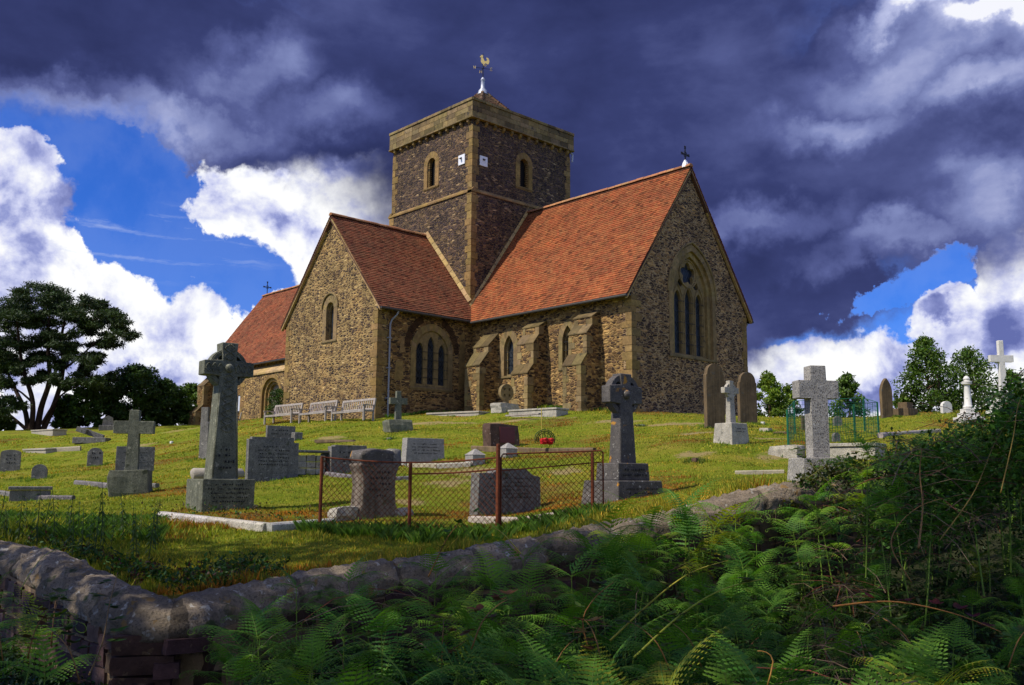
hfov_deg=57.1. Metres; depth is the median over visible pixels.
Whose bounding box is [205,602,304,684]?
bracken fern
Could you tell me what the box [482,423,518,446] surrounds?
boulder headstone
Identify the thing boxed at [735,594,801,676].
bracken fern
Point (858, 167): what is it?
sky
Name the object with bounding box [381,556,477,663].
bracken fern
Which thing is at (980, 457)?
bramble shoot
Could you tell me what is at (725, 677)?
bracken fern
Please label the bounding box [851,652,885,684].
bracken fern
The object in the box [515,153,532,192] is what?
window
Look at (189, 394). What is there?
broadleaf tree
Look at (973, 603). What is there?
bracken fern
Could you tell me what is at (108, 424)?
monument
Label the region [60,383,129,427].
conifer bush
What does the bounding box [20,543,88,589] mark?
bramble shoot
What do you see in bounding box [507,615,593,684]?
bracken fern
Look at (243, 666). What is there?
bracken fern
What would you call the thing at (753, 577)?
bracken fern
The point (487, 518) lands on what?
grave kerb
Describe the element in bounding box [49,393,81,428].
broadleaf tree
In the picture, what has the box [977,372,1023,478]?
bracken fern
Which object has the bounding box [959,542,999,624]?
bracken fern
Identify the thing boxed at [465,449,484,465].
kerb post
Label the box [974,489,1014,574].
bracken fern
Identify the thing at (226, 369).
celtic cross
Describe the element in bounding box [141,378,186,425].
broadleaf tree
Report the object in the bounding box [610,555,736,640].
bramble shoot
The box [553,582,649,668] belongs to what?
bracken fern
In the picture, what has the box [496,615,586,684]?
bracken fern
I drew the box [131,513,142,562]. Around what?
nettle plant
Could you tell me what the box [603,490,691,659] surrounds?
bracken fern
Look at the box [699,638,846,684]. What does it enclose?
bracken fern
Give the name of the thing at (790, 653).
bracken fern
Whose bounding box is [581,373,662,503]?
celtic cross
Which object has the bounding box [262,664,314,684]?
bracken fern
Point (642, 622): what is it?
bramble shoot
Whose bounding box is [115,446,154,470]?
headstone
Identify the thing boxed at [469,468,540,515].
headstone
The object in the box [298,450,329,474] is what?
block tomb
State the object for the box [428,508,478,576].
bramble shoot
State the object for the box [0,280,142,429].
pine tree
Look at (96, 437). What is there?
fallen cross
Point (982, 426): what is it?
bracken fern
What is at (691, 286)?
window
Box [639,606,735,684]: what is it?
bracken fern
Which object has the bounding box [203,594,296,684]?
bracken fern
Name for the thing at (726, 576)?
bracken fern
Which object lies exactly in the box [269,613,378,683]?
bracken fern
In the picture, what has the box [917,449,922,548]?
bramble shoot
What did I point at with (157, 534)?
nettle plant
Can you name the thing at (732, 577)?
bracken fern
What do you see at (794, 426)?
enclosure
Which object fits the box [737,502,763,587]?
bracken fern
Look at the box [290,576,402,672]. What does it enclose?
bracken fern
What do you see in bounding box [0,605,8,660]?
bramble shoot
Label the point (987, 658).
bracken fern
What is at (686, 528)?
bracken fern
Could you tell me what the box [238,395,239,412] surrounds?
notice board
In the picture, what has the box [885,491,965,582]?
bramble shoot
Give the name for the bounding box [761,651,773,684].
bramble shoot
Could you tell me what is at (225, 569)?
weeds
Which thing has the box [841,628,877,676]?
bramble shoot
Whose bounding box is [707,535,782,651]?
bracken fern
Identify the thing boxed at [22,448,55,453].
white slab
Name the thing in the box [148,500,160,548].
nettle plant
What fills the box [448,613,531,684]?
bracken fern
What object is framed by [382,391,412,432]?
latin cross
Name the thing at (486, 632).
bracken fern
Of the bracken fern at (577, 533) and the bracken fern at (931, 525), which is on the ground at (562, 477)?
the bracken fern at (577, 533)
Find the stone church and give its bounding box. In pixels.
[188,55,753,424]
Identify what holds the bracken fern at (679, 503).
on the ground at (562, 477)
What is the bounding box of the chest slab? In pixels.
[31,429,66,435]
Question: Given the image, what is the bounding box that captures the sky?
[0,0,1023,430]
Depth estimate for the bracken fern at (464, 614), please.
6.08 m
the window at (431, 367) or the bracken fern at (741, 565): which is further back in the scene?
the window at (431, 367)
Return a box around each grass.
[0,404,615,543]
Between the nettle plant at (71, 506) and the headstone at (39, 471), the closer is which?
the nettle plant at (71, 506)
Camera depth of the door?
56.50 m
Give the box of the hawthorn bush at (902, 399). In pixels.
[893,392,910,408]
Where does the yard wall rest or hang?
on the ground at (562, 477)
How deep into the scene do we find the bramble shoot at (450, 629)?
5.17 m
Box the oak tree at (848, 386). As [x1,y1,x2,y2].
[828,371,870,417]
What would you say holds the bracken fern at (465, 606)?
on the ground at (562, 477)
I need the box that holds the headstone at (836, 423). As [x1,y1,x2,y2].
[833,416,841,425]
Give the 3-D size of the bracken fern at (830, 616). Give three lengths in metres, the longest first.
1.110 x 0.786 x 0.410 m
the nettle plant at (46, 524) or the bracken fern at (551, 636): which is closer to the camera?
the bracken fern at (551, 636)
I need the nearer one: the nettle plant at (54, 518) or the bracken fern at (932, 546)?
the bracken fern at (932, 546)
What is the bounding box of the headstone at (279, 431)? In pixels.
[266,425,295,437]
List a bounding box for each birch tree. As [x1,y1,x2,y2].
[890,333,963,412]
[936,345,997,411]
[980,367,1023,409]
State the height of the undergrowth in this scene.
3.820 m
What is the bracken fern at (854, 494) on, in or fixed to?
on the ground at (562, 477)
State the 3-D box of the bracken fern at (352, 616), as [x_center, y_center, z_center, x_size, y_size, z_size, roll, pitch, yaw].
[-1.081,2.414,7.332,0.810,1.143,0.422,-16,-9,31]
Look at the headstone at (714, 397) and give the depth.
27.89 m
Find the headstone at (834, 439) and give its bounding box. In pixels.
[832,433,840,441]
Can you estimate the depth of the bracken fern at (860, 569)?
8.38 m
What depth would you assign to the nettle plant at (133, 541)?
9.38 m
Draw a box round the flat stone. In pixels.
[314,439,355,442]
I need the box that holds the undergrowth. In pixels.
[0,367,1023,684]
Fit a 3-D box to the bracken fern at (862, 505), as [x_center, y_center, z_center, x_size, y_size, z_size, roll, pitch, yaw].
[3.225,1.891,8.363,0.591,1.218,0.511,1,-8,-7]
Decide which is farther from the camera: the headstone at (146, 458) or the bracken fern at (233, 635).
the headstone at (146, 458)
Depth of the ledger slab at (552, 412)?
35.62 m
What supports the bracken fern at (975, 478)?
on the undergrowth
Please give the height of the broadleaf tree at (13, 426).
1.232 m
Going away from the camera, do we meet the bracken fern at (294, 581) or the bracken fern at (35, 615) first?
the bracken fern at (35, 615)
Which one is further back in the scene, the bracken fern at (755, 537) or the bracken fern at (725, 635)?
the bracken fern at (755, 537)
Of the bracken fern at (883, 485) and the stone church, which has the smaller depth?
the bracken fern at (883, 485)
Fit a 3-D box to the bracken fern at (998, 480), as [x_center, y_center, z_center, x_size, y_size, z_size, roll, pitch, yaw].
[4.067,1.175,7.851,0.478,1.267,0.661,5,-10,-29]
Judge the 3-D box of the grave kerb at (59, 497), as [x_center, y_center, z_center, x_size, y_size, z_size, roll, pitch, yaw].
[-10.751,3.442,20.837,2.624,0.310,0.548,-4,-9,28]
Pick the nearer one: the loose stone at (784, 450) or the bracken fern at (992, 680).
the bracken fern at (992, 680)
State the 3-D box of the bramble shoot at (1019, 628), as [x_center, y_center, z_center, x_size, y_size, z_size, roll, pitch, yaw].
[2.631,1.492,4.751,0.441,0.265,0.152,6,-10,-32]
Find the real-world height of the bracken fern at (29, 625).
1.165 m
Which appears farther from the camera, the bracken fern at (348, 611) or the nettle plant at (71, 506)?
the nettle plant at (71, 506)
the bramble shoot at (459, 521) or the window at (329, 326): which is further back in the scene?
the window at (329, 326)
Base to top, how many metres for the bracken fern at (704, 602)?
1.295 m
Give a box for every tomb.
[8,486,52,500]
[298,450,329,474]
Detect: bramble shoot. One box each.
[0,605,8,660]
[17,601,63,658]
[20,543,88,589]
[31,620,91,679]
[39,592,73,646]
[42,588,67,645]
[88,566,132,675]
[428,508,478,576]
[428,614,460,666]
[459,589,517,648]
[474,505,520,553]
[536,633,579,684]
[573,616,603,668]
[575,580,613,644]
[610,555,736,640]
[614,619,673,669]
[633,577,761,657]
[658,610,711,666]
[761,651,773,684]
[789,448,842,496]
[805,456,856,479]
[832,592,1000,631]
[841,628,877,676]
[851,605,918,660]
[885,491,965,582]
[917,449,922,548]
[939,412,1019,541]
[995,378,1023,492]
[996,625,1023,667]
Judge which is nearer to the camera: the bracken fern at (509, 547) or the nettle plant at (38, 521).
the bracken fern at (509, 547)
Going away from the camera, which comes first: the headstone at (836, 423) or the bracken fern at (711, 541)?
the bracken fern at (711, 541)
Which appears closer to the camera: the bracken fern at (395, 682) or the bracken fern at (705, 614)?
the bracken fern at (395, 682)
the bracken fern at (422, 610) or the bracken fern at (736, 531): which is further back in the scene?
the bracken fern at (736, 531)
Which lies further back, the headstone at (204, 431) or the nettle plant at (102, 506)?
the headstone at (204, 431)
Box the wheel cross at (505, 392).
[490,384,519,412]
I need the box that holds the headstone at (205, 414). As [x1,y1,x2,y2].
[201,407,209,421]
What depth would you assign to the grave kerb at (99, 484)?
22.67 m
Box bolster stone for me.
[190,468,244,478]
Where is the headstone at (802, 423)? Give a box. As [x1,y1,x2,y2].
[801,415,804,429]
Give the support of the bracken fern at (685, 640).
on the ground at (562, 477)
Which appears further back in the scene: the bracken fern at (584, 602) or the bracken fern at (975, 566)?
the bracken fern at (975, 566)
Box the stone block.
[291,432,302,440]
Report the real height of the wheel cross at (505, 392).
1.222 m
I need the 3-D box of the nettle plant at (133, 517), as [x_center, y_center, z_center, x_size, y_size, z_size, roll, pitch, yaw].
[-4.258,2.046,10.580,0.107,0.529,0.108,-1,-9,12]
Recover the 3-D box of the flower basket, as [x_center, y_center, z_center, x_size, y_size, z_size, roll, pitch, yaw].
[0.864,2.356,23.439,0.620,0.395,0.181,5,-10,-31]
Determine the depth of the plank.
34.78 m
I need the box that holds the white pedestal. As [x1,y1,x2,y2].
[953,376,984,422]
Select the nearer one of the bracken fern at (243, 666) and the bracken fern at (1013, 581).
the bracken fern at (243, 666)
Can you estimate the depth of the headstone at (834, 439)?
21.77 m
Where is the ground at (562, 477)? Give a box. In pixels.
[0,411,1023,684]
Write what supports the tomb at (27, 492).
on the ground at (562, 477)
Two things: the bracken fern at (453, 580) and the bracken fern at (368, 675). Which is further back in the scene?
the bracken fern at (453, 580)
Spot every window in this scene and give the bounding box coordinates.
[321,292,337,343]
[409,324,452,392]
[423,151,438,191]
[498,328,517,378]
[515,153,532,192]
[557,319,573,371]
[667,241,717,362]
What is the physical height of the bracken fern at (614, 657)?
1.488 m
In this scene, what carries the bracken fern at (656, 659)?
on the ground at (562, 477)
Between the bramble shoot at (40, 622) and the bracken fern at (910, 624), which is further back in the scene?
the bracken fern at (910, 624)
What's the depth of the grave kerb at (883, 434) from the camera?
23.98 m
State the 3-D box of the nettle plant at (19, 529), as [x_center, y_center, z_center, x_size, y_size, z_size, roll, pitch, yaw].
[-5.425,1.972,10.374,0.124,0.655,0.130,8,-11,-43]
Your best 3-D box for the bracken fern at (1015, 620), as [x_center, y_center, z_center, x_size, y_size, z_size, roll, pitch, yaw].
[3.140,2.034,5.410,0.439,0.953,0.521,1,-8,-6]
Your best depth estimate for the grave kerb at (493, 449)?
23.85 m
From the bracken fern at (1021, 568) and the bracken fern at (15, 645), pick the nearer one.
the bracken fern at (15, 645)
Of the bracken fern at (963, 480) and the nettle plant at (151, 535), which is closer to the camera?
the bracken fern at (963, 480)
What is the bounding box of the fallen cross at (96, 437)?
[72,426,110,443]
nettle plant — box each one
[0,487,6,530]
[2,508,8,538]
[13,494,26,542]
[31,491,45,546]
[42,496,51,530]
[48,489,59,539]
[65,491,75,528]
[66,511,78,555]
[67,514,72,545]
[74,509,89,554]
[85,519,93,549]
[86,495,105,557]
[94,482,109,545]
[96,511,109,550]
[109,513,116,543]
[116,493,128,539]
[127,500,138,540]
[128,522,139,553]
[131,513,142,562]
[144,504,157,558]
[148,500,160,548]
[152,517,159,548]
[154,502,160,535]
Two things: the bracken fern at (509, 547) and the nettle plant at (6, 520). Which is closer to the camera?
the bracken fern at (509, 547)
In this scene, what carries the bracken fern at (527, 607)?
on the ground at (562, 477)
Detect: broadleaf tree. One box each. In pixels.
[0,421,16,430]
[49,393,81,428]
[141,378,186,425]
[170,382,199,424]
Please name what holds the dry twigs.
in the undergrowth
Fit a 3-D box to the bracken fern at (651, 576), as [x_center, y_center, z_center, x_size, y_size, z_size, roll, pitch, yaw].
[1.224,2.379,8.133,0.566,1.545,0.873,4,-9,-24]
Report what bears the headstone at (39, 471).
on the ground at (562, 477)
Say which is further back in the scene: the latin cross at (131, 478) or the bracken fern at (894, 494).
the latin cross at (131, 478)
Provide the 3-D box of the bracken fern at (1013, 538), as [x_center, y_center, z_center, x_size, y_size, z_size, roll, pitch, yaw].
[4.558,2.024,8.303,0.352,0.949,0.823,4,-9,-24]
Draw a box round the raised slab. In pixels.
[830,443,886,458]
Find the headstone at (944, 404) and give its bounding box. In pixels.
[940,401,951,412]
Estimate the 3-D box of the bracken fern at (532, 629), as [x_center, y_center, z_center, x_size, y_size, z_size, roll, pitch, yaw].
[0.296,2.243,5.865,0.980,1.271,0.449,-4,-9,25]
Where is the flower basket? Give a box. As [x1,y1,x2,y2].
[534,429,554,444]
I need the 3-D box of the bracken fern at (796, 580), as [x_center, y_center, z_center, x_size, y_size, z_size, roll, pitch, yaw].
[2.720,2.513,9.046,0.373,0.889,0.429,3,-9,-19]
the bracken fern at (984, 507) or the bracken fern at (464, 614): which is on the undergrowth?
the bracken fern at (984, 507)
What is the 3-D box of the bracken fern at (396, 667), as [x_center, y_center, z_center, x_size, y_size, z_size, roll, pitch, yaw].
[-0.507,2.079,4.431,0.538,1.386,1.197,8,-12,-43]
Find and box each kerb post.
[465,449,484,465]
[500,443,517,457]
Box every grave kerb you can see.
[0,490,74,499]
[55,446,81,451]
[74,480,159,487]
[158,511,335,531]
[325,472,407,480]
[407,462,471,468]
[468,512,553,523]
[471,446,595,452]
[735,470,783,474]
[877,429,940,437]
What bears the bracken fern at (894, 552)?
on the ground at (562, 477)
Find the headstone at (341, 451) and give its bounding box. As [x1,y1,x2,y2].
[328,445,366,473]
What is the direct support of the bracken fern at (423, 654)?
on the ground at (562, 477)
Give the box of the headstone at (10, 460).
[0,450,21,471]
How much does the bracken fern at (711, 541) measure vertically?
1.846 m
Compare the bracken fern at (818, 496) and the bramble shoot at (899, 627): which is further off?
the bracken fern at (818, 496)
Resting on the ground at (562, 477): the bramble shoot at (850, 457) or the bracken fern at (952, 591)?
the bracken fern at (952, 591)
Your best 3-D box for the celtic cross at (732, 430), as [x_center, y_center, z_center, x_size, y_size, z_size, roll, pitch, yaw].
[4.929,1.603,21.194,0.618,1.480,0.565,7,-10,-37]
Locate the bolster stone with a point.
(196, 473)
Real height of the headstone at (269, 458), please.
1.070 m
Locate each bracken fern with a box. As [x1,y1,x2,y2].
[0,568,35,646]
[0,597,86,655]
[0,617,100,684]
[0,619,54,681]
[5,586,77,684]
[179,640,274,684]
[187,589,329,680]
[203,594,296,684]
[203,646,268,684]
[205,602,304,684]
[223,594,285,677]
[240,670,350,684]
[249,631,379,684]
[251,562,345,669]
[252,609,311,672]
[256,619,367,684]
[259,625,364,684]
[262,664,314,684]
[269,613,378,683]
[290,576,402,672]
[306,551,387,644]
[317,649,393,684]
[323,575,401,662]
[335,630,474,684]
[340,594,418,682]
[356,661,407,684]
[356,669,400,684]
[357,663,381,684]
[358,625,479,684]
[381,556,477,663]
[389,591,524,684]
[394,544,484,632]
[403,559,495,654]
[410,624,514,684]
[425,558,554,684]
[428,624,514,684]
[431,585,504,681]
[433,619,553,684]
[441,545,551,647]
[443,579,545,684]
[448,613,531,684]
[449,648,517,684]
[460,616,520,684]
[466,634,583,684]
[473,524,581,673]
[495,632,600,684]
[496,554,570,669]
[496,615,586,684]
[500,604,628,680]
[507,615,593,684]
[510,528,665,658]
[517,652,655,684]
[519,617,590,681]
[525,541,613,660]
[527,574,674,680]
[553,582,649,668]
[555,613,667,683]
[558,611,677,684]
[567,650,621,684]
[568,549,709,683]
[570,637,707,684]
[571,490,650,616]
[574,632,669,684]
[575,523,672,678]
[582,625,669,684]
[584,542,646,672]
[599,532,675,676]
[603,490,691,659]
[611,619,724,684]
[615,505,765,650]
[617,616,741,684]
[619,595,723,666]
[620,526,677,639]
[638,571,757,675]
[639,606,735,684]
[641,573,770,683]
[641,621,737,684]
[653,510,725,625]
[657,575,718,678]
[658,477,722,628]
[668,622,767,684]
[671,493,769,639]
[683,564,784,643]
[688,572,784,680]
[689,577,752,658]
[695,597,773,665]
[696,490,776,633]
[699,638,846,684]
[703,634,788,684]
[704,532,771,604]
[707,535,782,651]
[707,628,773,683]
[714,547,811,627]
[721,600,789,682]
[726,523,795,628]
[728,563,788,657]
[735,571,797,640]
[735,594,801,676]
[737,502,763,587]
[752,585,794,667]
[755,473,877,593]
[758,606,816,673]
[765,511,820,603]
[766,503,842,601]
[770,627,822,684]
[778,558,818,629]
[781,540,830,629]
[782,496,858,600]
[783,590,832,664]
[786,619,915,684]
[789,640,933,684]
[795,596,870,682]
[801,511,888,648]
[811,453,876,587]
[817,422,923,577]
[828,469,889,590]
[828,608,932,681]
[831,488,909,624]
[831,554,921,647]
[831,622,986,684]
[841,487,918,616]
[844,611,963,669]
[846,547,888,622]
[848,657,1012,684]
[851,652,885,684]
[852,636,930,684]
[853,450,908,575]
[853,583,917,664]
[856,529,947,622]
[862,473,918,606]
[863,507,922,635]
[877,505,995,590]
[880,415,999,573]
[885,428,948,539]
[887,439,995,593]
[890,621,967,684]
[896,480,967,637]
[897,430,966,553]
[900,557,949,632]
[906,619,1004,684]
[916,465,1010,584]
[922,437,1006,595]
[925,432,988,567]
[931,566,976,624]
[935,398,1023,572]
[936,589,1013,682]
[941,635,1023,684]
[945,540,1015,611]
[952,422,1022,558]
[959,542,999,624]
[960,409,1022,466]
[973,479,1009,592]
[974,388,1023,530]
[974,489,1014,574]
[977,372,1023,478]
[977,666,1017,684]
[983,502,1023,579]
[983,575,1023,621]
[985,544,1023,598]
[990,500,1023,543]
[990,616,1023,671]
[990,616,1023,678]
[991,517,1023,557]
[997,561,1023,603]
[1000,475,1023,564]
[1003,617,1023,637]
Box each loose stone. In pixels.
[759,428,771,431]
[768,445,805,457]
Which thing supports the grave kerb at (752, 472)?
on the ground at (562, 477)
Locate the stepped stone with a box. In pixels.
[893,402,917,415]
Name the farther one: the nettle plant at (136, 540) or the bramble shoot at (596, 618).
the nettle plant at (136, 540)
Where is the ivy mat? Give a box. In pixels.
[777,427,1012,534]
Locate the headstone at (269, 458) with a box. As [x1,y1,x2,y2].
[245,437,298,482]
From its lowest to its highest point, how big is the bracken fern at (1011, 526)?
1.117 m
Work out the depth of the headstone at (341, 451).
22.00 m
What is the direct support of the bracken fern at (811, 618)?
on the ground at (562, 477)
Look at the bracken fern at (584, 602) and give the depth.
6.02 m
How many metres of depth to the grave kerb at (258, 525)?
11.96 m
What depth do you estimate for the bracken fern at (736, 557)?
8.66 m
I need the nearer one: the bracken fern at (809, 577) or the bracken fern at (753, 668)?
the bracken fern at (753, 668)
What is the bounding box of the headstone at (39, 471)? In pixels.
[31,464,47,478]
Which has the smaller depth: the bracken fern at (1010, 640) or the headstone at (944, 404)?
the bracken fern at (1010, 640)
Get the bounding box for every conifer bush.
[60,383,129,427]
[110,362,177,425]
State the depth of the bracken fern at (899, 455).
8.22 m
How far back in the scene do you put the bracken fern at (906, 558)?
8.44 m
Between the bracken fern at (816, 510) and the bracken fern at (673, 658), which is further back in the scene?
the bracken fern at (816, 510)
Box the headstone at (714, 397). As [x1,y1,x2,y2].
[703,364,724,427]
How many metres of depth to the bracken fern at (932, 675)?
5.24 m
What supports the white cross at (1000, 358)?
on the ground at (562, 477)
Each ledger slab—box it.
[426,411,489,415]
[508,407,568,416]
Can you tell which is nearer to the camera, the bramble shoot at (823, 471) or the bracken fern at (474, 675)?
the bracken fern at (474, 675)
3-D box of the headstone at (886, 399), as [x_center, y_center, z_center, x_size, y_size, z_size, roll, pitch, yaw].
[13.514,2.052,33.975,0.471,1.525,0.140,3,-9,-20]
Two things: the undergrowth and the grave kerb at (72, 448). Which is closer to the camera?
the undergrowth
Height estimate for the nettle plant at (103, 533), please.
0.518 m
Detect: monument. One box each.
[99,416,113,430]
[327,448,413,521]
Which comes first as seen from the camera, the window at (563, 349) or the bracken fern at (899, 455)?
the bracken fern at (899, 455)
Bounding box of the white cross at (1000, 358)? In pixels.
[986,340,1013,415]
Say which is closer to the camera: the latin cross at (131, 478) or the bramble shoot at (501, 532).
the bramble shoot at (501, 532)
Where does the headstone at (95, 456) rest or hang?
on the ground at (562, 477)
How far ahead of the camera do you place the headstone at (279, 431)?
32.09 m
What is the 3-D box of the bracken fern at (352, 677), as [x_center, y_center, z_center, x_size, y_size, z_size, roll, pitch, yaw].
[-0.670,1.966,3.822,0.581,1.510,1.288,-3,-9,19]
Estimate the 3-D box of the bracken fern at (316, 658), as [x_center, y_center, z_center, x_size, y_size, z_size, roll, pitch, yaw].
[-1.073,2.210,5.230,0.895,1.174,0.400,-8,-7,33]
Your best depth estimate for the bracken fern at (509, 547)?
7.92 m
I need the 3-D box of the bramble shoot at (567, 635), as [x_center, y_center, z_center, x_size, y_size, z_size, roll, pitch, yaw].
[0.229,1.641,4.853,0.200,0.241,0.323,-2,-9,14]
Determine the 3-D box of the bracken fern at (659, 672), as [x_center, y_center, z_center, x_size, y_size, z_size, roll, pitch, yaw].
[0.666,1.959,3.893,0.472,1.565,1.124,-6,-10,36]
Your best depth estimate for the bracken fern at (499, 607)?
6.70 m
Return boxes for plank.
[505,413,542,416]
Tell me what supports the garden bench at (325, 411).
on the ground at (562, 477)
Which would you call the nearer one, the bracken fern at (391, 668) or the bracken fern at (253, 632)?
the bracken fern at (391, 668)
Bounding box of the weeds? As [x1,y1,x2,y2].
[0,497,325,595]
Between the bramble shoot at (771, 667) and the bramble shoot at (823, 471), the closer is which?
the bramble shoot at (771, 667)
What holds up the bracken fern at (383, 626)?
on the ground at (562, 477)
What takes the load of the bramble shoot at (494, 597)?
on the ground at (562, 477)
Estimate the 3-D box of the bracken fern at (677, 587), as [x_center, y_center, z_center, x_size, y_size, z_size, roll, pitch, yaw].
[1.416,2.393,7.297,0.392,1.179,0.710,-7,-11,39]
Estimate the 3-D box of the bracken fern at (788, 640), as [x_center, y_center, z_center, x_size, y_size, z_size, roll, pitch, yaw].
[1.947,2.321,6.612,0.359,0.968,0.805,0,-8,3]
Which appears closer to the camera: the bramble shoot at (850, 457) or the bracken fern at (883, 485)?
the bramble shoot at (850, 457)
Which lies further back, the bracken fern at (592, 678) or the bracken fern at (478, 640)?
the bracken fern at (478, 640)
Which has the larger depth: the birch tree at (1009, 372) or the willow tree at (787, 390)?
the willow tree at (787, 390)
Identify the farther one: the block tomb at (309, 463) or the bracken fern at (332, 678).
the block tomb at (309, 463)
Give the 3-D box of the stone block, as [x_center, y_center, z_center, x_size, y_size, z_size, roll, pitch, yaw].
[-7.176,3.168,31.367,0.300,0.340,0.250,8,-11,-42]
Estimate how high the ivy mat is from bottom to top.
1.766 m
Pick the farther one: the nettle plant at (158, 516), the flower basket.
the flower basket
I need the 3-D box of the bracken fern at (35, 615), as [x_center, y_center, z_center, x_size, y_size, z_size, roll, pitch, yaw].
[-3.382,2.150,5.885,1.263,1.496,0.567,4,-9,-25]
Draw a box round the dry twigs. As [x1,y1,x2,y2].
[249,369,1023,684]
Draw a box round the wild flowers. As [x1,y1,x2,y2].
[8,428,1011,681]
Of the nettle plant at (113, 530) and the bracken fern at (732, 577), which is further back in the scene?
the nettle plant at (113, 530)
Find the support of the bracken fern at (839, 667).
on the ground at (562, 477)
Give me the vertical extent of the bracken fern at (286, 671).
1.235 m
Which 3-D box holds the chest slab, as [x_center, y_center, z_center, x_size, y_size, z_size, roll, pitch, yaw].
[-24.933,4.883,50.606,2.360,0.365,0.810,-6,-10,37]
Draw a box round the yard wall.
[0,461,1023,684]
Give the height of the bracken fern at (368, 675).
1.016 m
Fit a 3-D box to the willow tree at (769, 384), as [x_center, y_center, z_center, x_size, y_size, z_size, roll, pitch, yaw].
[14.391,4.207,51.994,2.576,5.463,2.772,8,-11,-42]
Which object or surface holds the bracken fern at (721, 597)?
on the ground at (562, 477)
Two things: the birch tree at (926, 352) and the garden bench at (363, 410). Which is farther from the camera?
the birch tree at (926, 352)
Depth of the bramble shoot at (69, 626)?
4.53 m
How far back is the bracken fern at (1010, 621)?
5.98 m
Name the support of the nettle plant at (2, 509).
on the ground at (562, 477)
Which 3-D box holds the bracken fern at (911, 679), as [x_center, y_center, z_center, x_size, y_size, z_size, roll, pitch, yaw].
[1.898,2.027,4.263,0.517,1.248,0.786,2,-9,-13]
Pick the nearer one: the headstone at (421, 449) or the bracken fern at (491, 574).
the bracken fern at (491, 574)
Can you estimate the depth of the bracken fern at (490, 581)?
7.17 m
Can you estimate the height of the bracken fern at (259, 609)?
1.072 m
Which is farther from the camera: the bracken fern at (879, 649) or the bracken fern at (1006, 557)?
the bracken fern at (1006, 557)
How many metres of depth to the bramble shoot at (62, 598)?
5.15 m
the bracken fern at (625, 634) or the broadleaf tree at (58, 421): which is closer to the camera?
the bracken fern at (625, 634)
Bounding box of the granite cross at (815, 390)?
[787,365,845,480]
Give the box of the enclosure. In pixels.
[786,398,879,444]
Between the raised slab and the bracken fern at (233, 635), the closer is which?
the bracken fern at (233, 635)
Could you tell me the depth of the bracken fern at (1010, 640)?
5.75 m
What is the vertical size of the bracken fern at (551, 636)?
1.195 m
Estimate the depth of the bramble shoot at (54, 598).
4.80 m
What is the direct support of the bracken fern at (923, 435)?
on the undergrowth
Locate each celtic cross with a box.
[185,342,254,511]
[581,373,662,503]
[713,381,749,444]
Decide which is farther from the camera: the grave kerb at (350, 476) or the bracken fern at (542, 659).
the grave kerb at (350, 476)
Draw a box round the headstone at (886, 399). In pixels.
[879,378,892,417]
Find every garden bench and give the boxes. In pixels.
[263,403,303,424]
[298,400,338,422]
[330,398,376,420]
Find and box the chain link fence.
[318,444,603,532]
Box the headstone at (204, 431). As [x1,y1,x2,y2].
[199,421,209,458]
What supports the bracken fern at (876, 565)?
on the ground at (562, 477)
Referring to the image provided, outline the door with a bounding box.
[271,385,278,416]
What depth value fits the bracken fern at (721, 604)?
6.83 m
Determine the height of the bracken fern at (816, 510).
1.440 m
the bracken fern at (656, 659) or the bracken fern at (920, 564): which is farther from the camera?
the bracken fern at (920, 564)
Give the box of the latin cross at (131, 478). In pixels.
[107,410,155,496]
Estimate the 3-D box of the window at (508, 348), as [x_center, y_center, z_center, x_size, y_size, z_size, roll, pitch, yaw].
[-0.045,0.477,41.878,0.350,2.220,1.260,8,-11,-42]
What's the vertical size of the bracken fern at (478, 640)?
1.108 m
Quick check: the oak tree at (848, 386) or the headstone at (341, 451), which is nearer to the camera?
the headstone at (341, 451)
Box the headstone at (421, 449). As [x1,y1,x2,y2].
[401,438,443,465]
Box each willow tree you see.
[756,370,793,416]
[782,383,803,416]
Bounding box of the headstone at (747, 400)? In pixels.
[737,372,757,422]
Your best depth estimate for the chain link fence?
11.61 m
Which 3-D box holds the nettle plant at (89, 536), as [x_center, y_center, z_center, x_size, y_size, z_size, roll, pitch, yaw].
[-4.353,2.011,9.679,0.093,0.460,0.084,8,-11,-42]
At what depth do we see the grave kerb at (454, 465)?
21.64 m
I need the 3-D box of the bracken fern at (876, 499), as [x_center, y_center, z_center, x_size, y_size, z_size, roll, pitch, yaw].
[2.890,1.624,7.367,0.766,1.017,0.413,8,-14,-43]
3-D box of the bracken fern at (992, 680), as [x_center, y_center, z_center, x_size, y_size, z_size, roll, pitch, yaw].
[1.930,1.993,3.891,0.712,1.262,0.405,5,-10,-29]
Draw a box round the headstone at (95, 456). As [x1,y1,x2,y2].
[87,448,102,465]
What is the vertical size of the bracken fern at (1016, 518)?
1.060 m
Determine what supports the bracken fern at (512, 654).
on the ground at (562, 477)
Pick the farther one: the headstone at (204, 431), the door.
the door
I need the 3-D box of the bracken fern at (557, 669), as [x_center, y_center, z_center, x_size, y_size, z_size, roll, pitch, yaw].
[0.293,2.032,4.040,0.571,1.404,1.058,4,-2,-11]
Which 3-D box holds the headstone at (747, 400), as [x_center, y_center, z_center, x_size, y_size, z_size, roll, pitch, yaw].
[7.666,1.848,30.664,0.676,1.771,0.140,4,-9,-23]
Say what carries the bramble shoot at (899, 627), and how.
on the ground at (562, 477)
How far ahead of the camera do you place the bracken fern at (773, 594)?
7.97 m
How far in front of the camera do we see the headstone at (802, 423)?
27.61 m
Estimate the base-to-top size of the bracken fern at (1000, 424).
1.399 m

